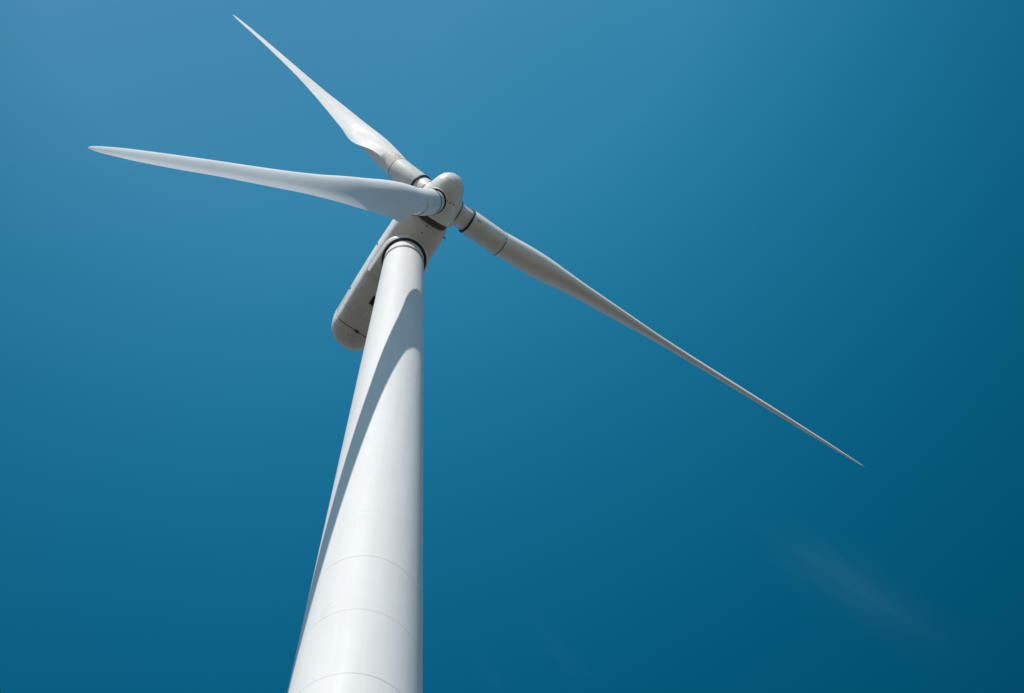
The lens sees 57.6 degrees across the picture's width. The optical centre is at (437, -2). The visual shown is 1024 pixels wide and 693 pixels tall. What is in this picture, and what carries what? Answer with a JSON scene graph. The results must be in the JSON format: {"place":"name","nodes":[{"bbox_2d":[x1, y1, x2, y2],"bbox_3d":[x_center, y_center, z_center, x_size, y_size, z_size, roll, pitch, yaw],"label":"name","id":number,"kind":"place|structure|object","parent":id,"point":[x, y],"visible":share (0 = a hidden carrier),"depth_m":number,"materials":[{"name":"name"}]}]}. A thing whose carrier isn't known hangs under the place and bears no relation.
{"place":"outdoors","nodes":[
{"label":"outdoors","id":0,"kind":"place"},
{"bbox_2d":[87,15,863,692],"bbox_3d":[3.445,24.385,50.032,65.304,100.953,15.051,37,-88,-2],"label":"wind turbine","id":1,"kind":"object","parent":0,"point":[361,629],"visible":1,"depth_m":39.96,"materials":[{"name":"paint"}]},
{"bbox_2d":[0,0,1023,692],"label":"sky","id":2,"kind":"structure","parent":0,"point":[819,204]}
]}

